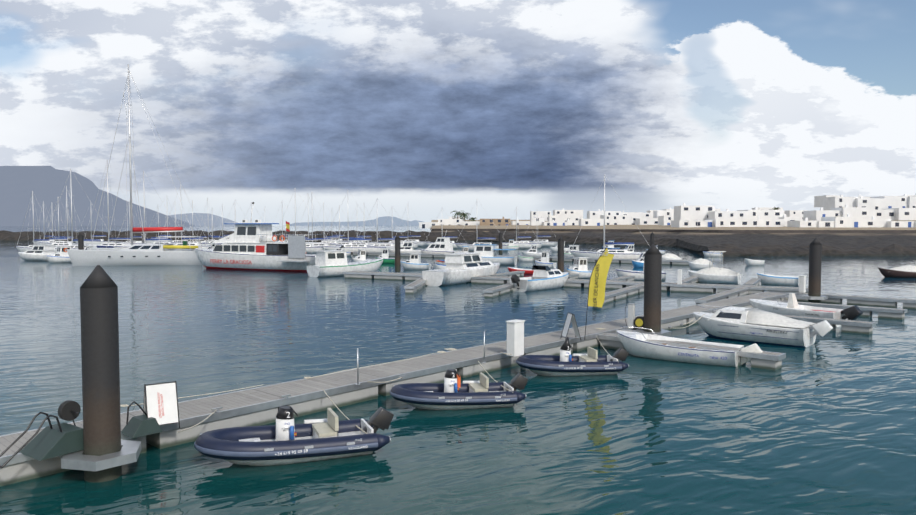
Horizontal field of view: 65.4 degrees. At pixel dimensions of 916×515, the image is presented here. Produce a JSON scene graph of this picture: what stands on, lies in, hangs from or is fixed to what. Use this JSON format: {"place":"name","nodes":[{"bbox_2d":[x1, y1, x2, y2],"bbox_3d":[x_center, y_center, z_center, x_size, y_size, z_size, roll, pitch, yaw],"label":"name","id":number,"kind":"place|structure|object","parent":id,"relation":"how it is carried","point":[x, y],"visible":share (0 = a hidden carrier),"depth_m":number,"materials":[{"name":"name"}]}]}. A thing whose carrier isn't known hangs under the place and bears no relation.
{"place":"outdoors","nodes":[
{"label":"outdoors","id":0,"kind":"place"},
{"bbox_2d":[0,166,194,225],"bbox_3d":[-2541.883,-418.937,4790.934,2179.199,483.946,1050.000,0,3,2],"label":"mountain","id":1,"kind":"structure","parent":0,"point":[20,184],"depth_m":4610.60,"materials":[{"name":"stone"}]},
{"bbox_2d":[168,213,237,225],"bbox_3d":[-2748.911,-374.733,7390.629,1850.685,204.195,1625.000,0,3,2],"label":"hill","id":2,"kind":"structure","parent":0,"point":[206,219],"depth_m":7383.96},
{"bbox_2d":[284,216,422,225],"bbox_3d":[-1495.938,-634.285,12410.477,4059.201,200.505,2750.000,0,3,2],"label":"hill","id":3,"kind":"structure","parent":0,"point":[385,221],"depth_m":11875.67,"materials":[{"name":"stone"}]},
{"bbox_2d":[0,226,915,514],"bbox_3d":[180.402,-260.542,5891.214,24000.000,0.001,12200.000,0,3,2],"label":"sea water","id":4,"kind":"structure","parent":0,"point":[824,424],"depth_m":20.13,"materials":[{"name":"liquid"}]},
{"bbox_2d":[18,245,54,260],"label":"boat","id":5,"kind":"object","parent":4,"relation":"on","point":[37,252],"visible":0.79,"depth_m":98.22,"materials":[{"name":"white"}]},
{"bbox_2d":[16,191,58,251],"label":"sailboat","id":6,"kind":"object","parent":4,"relation":"on","point":[23,248],"visible":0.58,"depth_m":119.59,"materials":[{"name":"white paint"}]},
{"bbox_2d":[33,201,58,244],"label":"sailboat","id":7,"kind":"object","parent":4,"relation":"on","point":[35,242],"visible":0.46,"depth_m":162.27,"materials":[{"name":"white paint"}]},
{"bbox_2d":[38,202,66,244],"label":"sailboat","id":8,"kind":"object","parent":4,"relation":"on","point":[52,241],"visible":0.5,"depth_m":152.25,"materials":[{"name":"white paint"}]},
{"bbox_2d":[45,246,71,262],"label":"boat","id":9,"kind":"object","parent":4,"relation":"on","point":[60,255],"visible":0.71,"depth_m":93.37,"materials":[{"name":"white paint"}]},
{"bbox_2d":[42,199,85,244],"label":"sailboat","id":10,"kind":"object","parent":4,"relation":"on","point":[45,243],"visible":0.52,"depth_m":146.94,"materials":[{"name":"white paint"}]},
{"bbox_2d":[40,186,88,246],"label":"sailboat","id":11,"kind":"object","parent":4,"relation":"on","point":[62,244],"visible":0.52,"depth_m":131.56,"materials":[{"name":"white paint"}]},
{"bbox_2d":[41,169,120,252],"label":"sailboat","id":12,"kind":"object","parent":4,"relation":"on","point":[74,247],"visible":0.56,"depth_m":113.44,"materials":[{"name":"white paint"}]},
{"bbox_2d":[78,233,83,249],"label":"pile","id":13,"kind":"object","parent":4,"relation":"in","point":[80,241],"visible":0.6,"depth_m":99.46,"materials":[{"name":"metal"}]},
{"bbox_2d":[76,204,116,244],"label":"sailboat","id":14,"kind":"object","parent":4,"relation":"on","point":[101,241],"visible":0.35,"depth_m":167.11,"materials":[{"name":"white paint"}]},
{"bbox_2d":[58,265,140,482],"bbox_3d":[-7.053,2.712,13.993,1.604,5.140,1.500,2,4,43],"label":"pile","id":15,"kind":"object","parent":4,"relation":"in","point":[106,453],"visible":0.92,"depth_m":13.61,"materials":[{"name":"metal"}]},
{"bbox_2d":[84,160,143,247],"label":"sailboat","id":16,"kind":"object","parent":4,"relation":"on","point":[105,245],"visible":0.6,"depth_m":126.04,"materials":[{"name":"white paint"}]},
{"bbox_2d":[117,199,151,245],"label":"sailboat","id":17,"kind":"object","parent":4,"relation":"on","point":[137,242],"visible":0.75,"depth_m":151.24,"materials":[{"name":"white paint"}]},
{"bbox_2d":[67,64,208,265],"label":"sailboat","id":18,"kind":"object","parent":4,"relation":"on","point":[157,254],"visible":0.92,"depth_m":88.03,"materials":[{"name":"white paint"}]},
{"bbox_2d":[113,171,184,248],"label":"sailboat","id":19,"kind":"object","parent":4,"relation":"on","point":[125,247],"visible":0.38,"depth_m":119.11,"materials":[{"name":"white paint"}]},
{"bbox_2d":[143,199,179,244],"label":"sailboat","id":20,"kind":"object","parent":4,"relation":"on","point":[167,242],"visible":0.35,"depth_m":141.29,"materials":[{"name":"white paint"}]},
{"bbox_2d":[145,206,178,243],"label":"sailboat","id":21,"kind":"object","parent":4,"relation":"on","point":[158,222],"visible":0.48,"depth_m":171.65,"materials":[{"name":"white paint"}]},
{"bbox_2d":[157,201,187,243],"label":"sailboat","id":22,"kind":"object","parent":4,"relation":"on","point":[174,241],"visible":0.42,"depth_m":156.42,"materials":[{"name":"white paint"}]},
{"bbox_2d":[157,184,215,248],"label":"sailboat","id":23,"kind":"object","parent":4,"relation":"on","point":[198,245],"visible":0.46,"depth_m":129.10,"materials":[{"name":"white paint"}]},
{"bbox_2d":[177,200,213,244],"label":"sailboat","id":24,"kind":"object","parent":4,"relation":"on","point":[201,242],"visible":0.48,"depth_m":150.95,"materials":[{"name":"white paint"}]},
{"bbox_2d":[201,213,227,243],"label":"sailboat","id":25,"kind":"object","parent":4,"relation":"on","point":[212,232],"visible":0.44,"depth_m":151.22,"materials":[{"name":"white paint"}]},
{"bbox_2d":[195,202,326,271],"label":"ferry","id":26,"kind":"object","parent":4,"relation":"on","point":[245,245],"visible":1,"depth_m":77.52,"materials":[{"name":"white paint"}]},
{"bbox_2d":[0,230,523,241],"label":"breakwater rock","id":27,"kind":"object","parent":4,"relation":"in","point":[5,235],"visible":0.48,"depth_m":217.21,"materials":[{"name":"stone"}]},
{"bbox_2d":[194,406,393,465],"bbox_3d":[-3.392,3.773,15.165,4.163,1.250,1.643,-1,3,-22],"label":"rib","id":28,"kind":"object","parent":4,"relation":"on","point":[285,439],"visible":1,"depth_m":14.88,"materials":[{"name":"blue plastic"}]},
{"bbox_2d":[276,188,328,253],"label":"sailboat","id":29,"kind":"object","parent":4,"relation":"on","point":[308,249],"visible":0.4,"depth_m":121.66,"materials":[{"name":"white paint"}]},
{"bbox_2d":[296,196,341,246],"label":"sailboat","id":30,"kind":"object","parent":4,"relation":"on","point":[320,244],"visible":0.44,"depth_m":128.19,"materials":[{"name":"white paint"}]},
{"bbox_2d":[311,202,341,243],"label":"sailboat","id":31,"kind":"object","parent":4,"relation":"on","point":[332,242],"visible":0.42,"depth_m":150.45,"materials":[{"name":"white paint"}]},
{"bbox_2d":[324,205,357,245],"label":"sailboat","id":32,"kind":"object","parent":4,"relation":"on","point":[342,243],"visible":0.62,"depth_m":140.21,"materials":[{"name":"blue paint"}]},
{"bbox_2d":[307,250,382,276],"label":"fishing boat","id":33,"kind":"object","parent":4,"relation":"on","point":[330,263],"visible":0.88,"depth_m":68.52,"materials":[{"name":"paint"}]},
{"bbox_2d":[321,202,385,251],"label":"sailboat","id":34,"kind":"object","parent":4,"relation":"on","point":[348,247],"visible":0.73,"depth_m":119.60,"materials":[{"name":"white paint"}]},
{"bbox_2d":[336,204,376,245],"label":"sailboat","id":35,"kind":"object","parent":4,"relation":"on","point":[367,244],"visible":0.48,"depth_m":135.12,"materials":[{"name":"white paint"}]},
{"bbox_2d":[341,206,379,243],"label":"sailboat","id":36,"kind":"object","parent":4,"relation":"on","point":[359,236],"visible":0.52,"depth_m":159.86,"materials":[{"name":"white paint"}]},
{"bbox_2d":[352,249,371,261],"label":"cabin boat","id":37,"kind":"object","parent":4,"relation":"on","point":[361,256],"visible":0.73,"depth_m":89.15,"materials":[{"name":"white"}]},
{"bbox_2d":[375,248,394,263],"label":"boat","id":38,"kind":"object","parent":4,"relation":"on","point":[385,256],"visible":0.79,"depth_m":91.86,"materials":[{"name":"green paint"}]},
{"bbox_2d":[367,200,406,248],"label":"sailboat","id":39,"kind":"object","parent":4,"relation":"on","point":[390,246],"visible":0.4,"depth_m":125.61,"materials":[{"name":"white paint"}]},
{"bbox_2d":[0,291,790,486],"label":"pontoon","id":40,"kind":"object","parent":4,"relation":"on","point":[258,406],"visible":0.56,"depth_m":19.47,"materials":[{"name":"concrete"}]},
{"bbox_2d":[0,400,83,467],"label":"gangway","id":41,"kind":"object","parent":40,"relation":"on","point":[52,441],"visible":0.96,"depth_m":13.69,"materials":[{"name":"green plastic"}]},
{"bbox_2d":[121,401,162,437],"bbox_3d":[-6.551,3.347,15.186,0.600,0.664,1.027,2,4,43],"label":"gangway cover","id":42,"kind":"object","parent":40,"relation":"on","point":[139,426],"visible":0.81,"depth_m":14.92,"materials":[{"name":"green plastic"}]},
{"bbox_2d":[143,381,179,427],"bbox_3d":[-6.420,3.184,15.414,0.643,0.977,0.651,-2,3,-33],"label":"sign","id":43,"kind":"object","parent":40,"relation":"on","point":[161,403],"visible":1,"depth_m":15.30,"materials":[{"name":"white plastic"}]},
{"bbox_2d":[355,348,359,384],"bbox_3d":[-2.740,2.985,19.509,0.120,1.000,0.120,0,3,2],"label":"pole","id":44,"kind":"object","parent":40,"relation":"on","point":[357,368],"visible":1,"depth_m":19.50,"materials":[{"name":"metal"}]},
{"bbox_2d":[120,312,704,433],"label":"mooring ropes","id":45,"kind":"object","parent":40,"relation":"on","point":[309,377],"visible":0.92,"depth_m":19.35,"materials":[{"name":"fabric"}]},
{"bbox_2d":[506,319,524,356],"bbox_3d":[1.925,2.699,23.951,0.390,1.170,0.570,2,4,43],"label":"pedestal","id":46,"kind":"object","parent":40,"relation":"on","point":[515,337],"visible":0.98,"depth_m":23.79,"materials":[{"name":"white paint"}]},
{"bbox_2d":[560,313,580,339],"bbox_3d":[4.301,2.628,27.196,0.651,1.027,0.573,0,3,-10],"label":"sign","id":47,"kind":"object","parent":40,"relation":"on","point":[570,317],"visible":0.92,"depth_m":27.16,"materials":[{"name":"grey plastic"}]},
{"bbox_2d":[584,247,614,339],"bbox_3d":[5.369,1.370,27.065,1.102,3.548,0.082,0,3,6],"label":"banner flag","id":48,"kind":"object","parent":40,"relation":"on","point":[596,288],"visible":1,"depth_m":27.04,"materials":[{"name":"yellow fabric"}]},
{"bbox_2d":[625,303,643,329],"bbox_3d":[7.465,2.476,30.019,0.993,1.070,0.300,2,4,43],"label":"service post","id":49,"kind":"object","parent":40,"relation":"on","point":[633,321],"visible":0.83,"depth_m":30.02,"materials":[{"name":"white plastic"}]},
{"bbox_2d":[375,208,416,248],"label":"sailboat","id":50,"kind":"object","parent":4,"relation":"on","point":[401,243],"visible":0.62,"depth_m":150.05,"materials":[{"name":"white paint"}]},
{"bbox_2d":[395,235,400,271],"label":"pile","id":51,"kind":"object","parent":4,"relation":"in","point":[397,256],"visible":0.85,"depth_m":75.43,"materials":[{"name":"metal"}]},
{"bbox_2d":[389,242,421,252],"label":"cruiser boat","id":52,"kind":"object","parent":4,"relation":"on","point":[406,247],"visible":0.6,"depth_m":115.44,"materials":[{"name":"white"}]},
{"bbox_2d":[394,206,427,246],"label":"sailboat","id":53,"kind":"object","parent":4,"relation":"on","point":[420,243],"visible":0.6,"depth_m":163.78,"materials":[{"name":"blue paint"}]},
{"bbox_2d":[404,277,425,293],"bbox_3d":[-3.042,2.279,56.705,0.720,0.860,10.914,0,3,5],"label":"finger","id":54,"kind":"object","parent":4,"relation":"on","point":[415,286],"visible":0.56,"depth_m":53.12},
{"bbox_2d":[401,253,430,269],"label":"boat","id":55,"kind":"object","parent":4,"relation":"on","point":[414,262],"visible":0.81,"depth_m":78.78,"materials":[{"name":"paint"}]},
{"bbox_2d":[434,260,445,269],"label":"boat","id":56,"kind":"object","parent":4,"relation":"on","point":[438,266],"visible":0.46,"depth_m":75.40,"materials":[{"name":"white paint"}]},
{"bbox_2d":[421,230,461,253],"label":"motor yacht","id":57,"kind":"object","parent":4,"relation":"on","point":[442,245],"visible":0.79,"depth_m":110.42,"materials":[{"name":"white paint"}]},
{"bbox_2d":[424,209,466,248],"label":"sailboat","id":58,"kind":"object","parent":4,"relation":"on","point":[452,242],"visible":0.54,"depth_m":149.24,"materials":[{"name":"white paint"}]},
{"bbox_2d":[390,369,527,409],"bbox_3d":[0.053,3.617,19.433,3.831,1.150,1.512,-1,3,-12],"label":"rib","id":59,"kind":"object","parent":4,"relation":"on","point":[452,392],"visible":1,"depth_m":19.02,"materials":[{"name":"blue plastic"}]},
{"bbox_2d":[422,253,499,285],"bbox_3d":[0.877,0.997,62.053,2.397,2.742,10.742,2,3,33],"label":"motorboat","id":60,"kind":"object","parent":4,"relation":"on","point":[460,268],"visible":0.88,"depth_m":59.96,"materials":[{"name":"white"}]},
{"bbox_2d":[455,217,507,251],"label":"sailboat","id":61,"kind":"object","parent":4,"relation":"on","point":[471,247],"visible":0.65,"depth_m":133.85,"materials":[{"name":"white paint"}]},
{"bbox_2d":[465,244,516,264],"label":"motorboat","id":62,"kind":"object","parent":4,"relation":"on","point":[487,252],"visible":0.48,"depth_m":88.48,"materials":[{"name":"paint"}]},
{"bbox_2d":[499,232,501,253],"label":"pile","id":63,"kind":"object","parent":4,"relation":"in","point":[500,241],"visible":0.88,"depth_m":123.58,"materials":[{"name":"metal"}]},
{"bbox_2d":[490,271,524,276],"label":"finger","id":64,"kind":"object","parent":4,"relation":"on","point":[517,273],"visible":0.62,"depth_m":66.51,"materials":[{"name":"metal"}]},
{"bbox_2d":[507,240,518,249],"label":"boat","id":65,"kind":"object","parent":4,"relation":"on","point":[511,245],"visible":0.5,"depth_m":144.52,"materials":[{"name":"white paint"}]},
{"bbox_2d":[508,267,533,274],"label":"boat","id":66,"kind":"object","parent":4,"relation":"on","point":[527,271],"visible":0.52,"depth_m":71.95,"materials":[{"name":"red paint"}]},
{"bbox_2d":[502,210,540,248],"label":"sailboat","id":67,"kind":"object","parent":4,"relation":"on","point":[524,244],"visible":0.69,"depth_m":148.90,"materials":[{"name":"white paint"}]},
{"bbox_2d":[353,252,693,264],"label":"pontoon","id":68,"kind":"object","parent":4,"relation":"on","point":[629,261],"visible":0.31,"depth_m":97.13,"materials":[{"name":"concrete"}]},
{"bbox_2d":[518,256,533,261],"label":"boat","id":69,"kind":"object","parent":4,"relation":"on","point":[525,259],"visible":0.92,"depth_m":95.88,"materials":[{"name":"white paint"}]},
{"bbox_2d":[522,245,541,255],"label":"boat","id":70,"kind":"object","parent":4,"relation":"on","point":[532,251],"visible":0.85,"depth_m":109.83,"materials":[{"name":"white"}]},
{"bbox_2d":[510,265,568,291],"bbox_3d":[6.393,1.650,54.978,1.898,2.072,7.247,2,3,42],"label":"motorboat","id":71,"kind":"object","parent":4,"relation":"on","point":[544,277],"visible":0.98,"depth_m":54.48,"materials":[{"name":"paint"}]},
{"bbox_2d":[521,211,557,246],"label":"sailboat","id":72,"kind":"object","parent":4,"relation":"on","point":[545,243],"visible":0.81,"depth_m":162.68,"materials":[{"name":"white paint"}]},
{"bbox_2d":[535,251,556,268],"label":"boat","id":73,"kind":"object","parent":4,"relation":"on","point":[544,260],"visible":0.85,"depth_m":81.69,"materials":[{"name":"white paint"}]},
{"bbox_2d":[550,242,568,251],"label":"boat","id":74,"kind":"object","parent":4,"relation":"on","point":[554,249],"visible":0.38,"depth_m":131.47,"materials":[{"name":"white"}]},
{"bbox_2d":[557,236,563,271],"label":"pile","id":75,"kind":"object","parent":4,"relation":"in","point":[560,264],"visible":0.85,"depth_m":65.67,"materials":[{"name":"metal"}]},
{"bbox_2d":[564,245,578,256],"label":"boat","id":76,"kind":"object","parent":4,"relation":"on","point":[571,248],"visible":0.38,"depth_m":104.50,"materials":[{"name":"white paint"}]},
{"bbox_2d":[516,337,628,375],"bbox_3d":[3.813,3.316,23.660,3.855,1.373,1.522,0,3,-10],"label":"rib","id":77,"kind":"object","parent":4,"relation":"on","point":[565,362],"visible":1,"depth_m":23.23,"materials":[{"name":"blue plastic"}]},
{"bbox_2d":[568,273,579,278],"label":"finger","id":78,"kind":"object","parent":4,"relation":"on","point":[572,275],"visible":0.25,"depth_m":64.19,"materials":[{"name":"metal"}]},
{"bbox_2d":[342,271,807,294],"bbox_3d":[7.144,2.187,58.192,39.608,0.910,1.620,1,3,28],"label":"pontoon","id":79,"kind":"object","parent":4,"relation":"on","point":[665,286],"visible":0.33,"depth_m":55.09,"materials":[{"name":"concrete"}]},
{"bbox_2d":[483,283,513,297],"bbox_3d":[3.816,2.436,53.229,0.720,0.860,10.315,1,3,20],"label":"finger","id":80,"kind":"object","parent":79,"relation":"attached to","point":[496,291],"visible":0.58,"depth_m":49.87},
{"bbox_2d":[677,269,681,284],"bbox_3d":[16.371,1.439,52.691,0.280,1.100,0.230,1,3,28],"label":"pedestal","id":81,"kind":"object","parent":79,"relation":"on","point":[679,276],"visible":0.93,"depth_m":52.60,"materials":[{"name":"white paint"}]},
{"bbox_2d":[565,257,591,278],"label":"teal boat","id":82,"kind":"object","parent":4,"relation":"on","point":[580,265],"visible":0.81,"depth_m":65.87,"materials":[{"name":"paint"}]},
{"bbox_2d":[570,175,648,261],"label":"sailboat","id":83,"kind":"object","parent":4,"relation":"on","point":[622,254],"visible":0.62,"depth_m":94.42,"materials":[{"name":"white paint"}]},
{"bbox_2d":[587,284,643,304],"bbox_3d":[11.137,2.646,48.561,0.720,0.860,12.008,1,3,29],"label":"finger","id":84,"kind":"object","parent":4,"relation":"on","point":[616,295],"visible":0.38,"depth_m":48.11},
{"bbox_2d":[610,275,634,280],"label":"finger","id":85,"kind":"object","parent":4,"relation":"on","point":[627,278],"visible":0.48,"depth_m":60.55,"materials":[{"name":"metal"}]},
{"bbox_2d":[623,245,640,252],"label":"boat","id":86,"kind":"object","parent":4,"relation":"on","point":[630,248],"visible":0.25,"depth_m":111.05,"materials":[{"name":"white"}]},
{"bbox_2d":[632,252,645,267],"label":"boat","id":87,"kind":"object","parent":4,"relation":"on","point":[639,262],"visible":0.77,"depth_m":83.13,"materials":[{"name":"paint"}]},
{"bbox_2d":[615,256,665,280],"bbox_3d":[16.197,1.114,63.767,4.322,2.352,2.198,0,3,5],"label":"blue fishing boat","id":88,"kind":"object","parent":4,"relation":"on","point":[639,275],"visible":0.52,"depth_m":62.92,"materials":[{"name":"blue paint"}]},
{"bbox_2d":[621,244,670,336],"bbox_3d":[7.842,1.997,29.867,1.977,5.140,1.540,2,4,43],"label":"pile","id":89,"kind":"object","parent":4,"relation":"in","point":[652,282],"visible":0.65,"depth_m":29.34,"materials":[{"name":"metal"}]},
{"bbox_2d":[662,253,681,259],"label":"boat","id":90,"kind":"object","parent":4,"relation":"on","point":[667,256],"visible":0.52,"depth_m":92.87,"materials":[{"name":"white"}]},
{"bbox_2d":[676,276,697,282],"bbox_3d":[18.953,2.190,58.689,0.720,0.860,6.560,1,3,28],"label":"finger","id":91,"kind":"object","parent":4,"relation":"on","point":[690,279],"visible":0.4,"depth_m":58.70,"materials":[{"name":"metal"}]},
{"bbox_2d":[616,326,762,366],"bbox_3d":[8.354,3.317,26.180,5.260,1.230,1.950,2,3,32],"label":"centellita boat","id":92,"kind":"object","parent":4,"relation":"on","point":[635,343],"visible":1,"depth_m":25.66,"materials":[{"name":"white paint"}]},
{"bbox_2d":[598,333,785,369],"bbox_3d":[8.449,3.632,26.680,7.037,0.860,0.720,2,4,43],"label":"finger","id":93,"kind":"object","parent":4,"relation":"on","point":[768,360],"visible":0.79,"depth_m":25.50},
{"bbox_2d":[688,258,711,269],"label":"boat","id":94,"kind":"object","parent":4,"relation":"on","point":[699,264],"visible":0.73,"depth_m":78.91,"materials":[{"name":"white"}]},
{"bbox_2d":[703,251,721,256],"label":"boat","id":95,"kind":"object","parent":4,"relation":"on","point":[709,254],"visible":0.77,"depth_m":110.94,"materials":[{"name":"white paint"}]},
{"bbox_2d":[688,251,741,283],"bbox_3d":[21.883,0.941,61.081,4.212,2.940,2.198,2,3,31],"label":"covered boat","id":96,"kind":"object","parent":4,"relation":"on","point":[717,275],"visible":0.88,"depth_m":60.23,"materials":[{"name":"white"}]},
{"bbox_2d":[695,287,748,303],"bbox_3d":[17.306,2.746,46.353,0.720,0.860,10.478,2,3,35],"label":"finger","id":97,"kind":"object","parent":4,"relation":"on","point":[734,292],"visible":0.58,"depth_m":45.79},
{"bbox_2d":[743,278,760,285],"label":"finger","id":98,"kind":"object","parent":4,"relation":"on","point":[754,281],"visible":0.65,"depth_m":56.09,"materials":[{"name":"metal"}]},
{"bbox_2d":[745,258,764,264],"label":"boat","id":99,"kind":"object","parent":4,"relation":"on","point":[753,262],"visible":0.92,"depth_m":87.36,"materials":[{"name":"white"}]},
{"bbox_2d":[693,305,832,347],"bbox_3d":[12.803,2.974,30.409,5.743,1.580,2.153,2,3,41],"label":"motorboat","id":100,"kind":"object","parent":4,"relation":"on","point":[756,325],"visible":1,"depth_m":29.66,"materials":[{"name":"white paint"}]},
{"bbox_2d":[757,273,798,285],"bbox_3d":[26.518,1.907,59.239,3.226,1.176,1.698,1,3,28],"label":"boat","id":101,"kind":"object","parent":4,"relation":"on","point":[767,279],"visible":0.92,"depth_m":58.58,"materials":[{"name":"paint"}]},
{"bbox_2d":[712,309,875,334],"bbox_3d":[16.072,3.271,34.711,7.349,0.860,0.720,2,4,43],"label":"finger","id":102,"kind":"object","parent":4,"relation":"on","point":[857,327],"visible":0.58,"depth_m":32.75},
{"bbox_2d":[784,238,827,302],"bbox_3d":[21.772,1.331,44.662,2.387,5.140,1.540,2,4,43],"label":"pile","id":103,"kind":"object","parent":4,"relation":"in","point":[814,295],"visible":0.81,"depth_m":44.01,"materials":[{"name":"metal"}]},
{"bbox_2d":[750,293,862,326],"bbox_3d":[17.542,2.710,36.425,1.944,1.674,5.882,-2,3,-35],"label":"motorboat","id":104,"kind":"object","parent":4,"relation":"on","point":[792,306],"visible":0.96,"depth_m":36.16,"materials":[{"name":"white paint"}]},
{"bbox_2d":[765,299,906,319],"bbox_3d":[20.692,3.044,39.737,7.324,0.860,0.720,2,4,43],"label":"finger","id":105,"kind":"object","parent":4,"relation":"on","point":[891,313],"visible":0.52,"depth_m":38.16},
{"bbox_2d":[795,292,915,308],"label":"finger","id":106,"kind":"object","parent":4,"relation":"on","point":[875,301],"visible":0.5,"depth_m":43.54},
{"bbox_2d":[799,275,805,292],"bbox_3d":[22.421,1.721,46.429,0.350,1.100,0.450,2,4,43],"label":"pedestal","id":107,"kind":"object","parent":106,"relation":"on","point":[802,283],"visible":1,"depth_m":46.30,"materials":[{"name":"white paint"}]},
{"bbox_2d":[878,265,915,277],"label":"boat","id":108,"kind":"object","parent":4,"relation":"on","point":[907,271],"visible":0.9,"depth_m":66.80,"materials":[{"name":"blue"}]},
{"bbox_2d":[0,0,915,225],"label":"sky","id":109,"kind":"structure","parent":0,"point":[482,109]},
{"bbox_2d":[430,220,915,256],"bbox_3d":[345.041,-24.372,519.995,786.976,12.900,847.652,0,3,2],"label":"island ground","id":110,"kind":"structure","parent":0,"point":[797,241],"depth_m":175.47,"materials":[{"name":"stone"}]},
{"bbox_2d":[419,193,915,227],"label":"town buildings","id":111,"kind":"structure","parent":110,"relation":"on","point":[858,211],"depth_m":242.10,"materials":[{"name":"white paint"}]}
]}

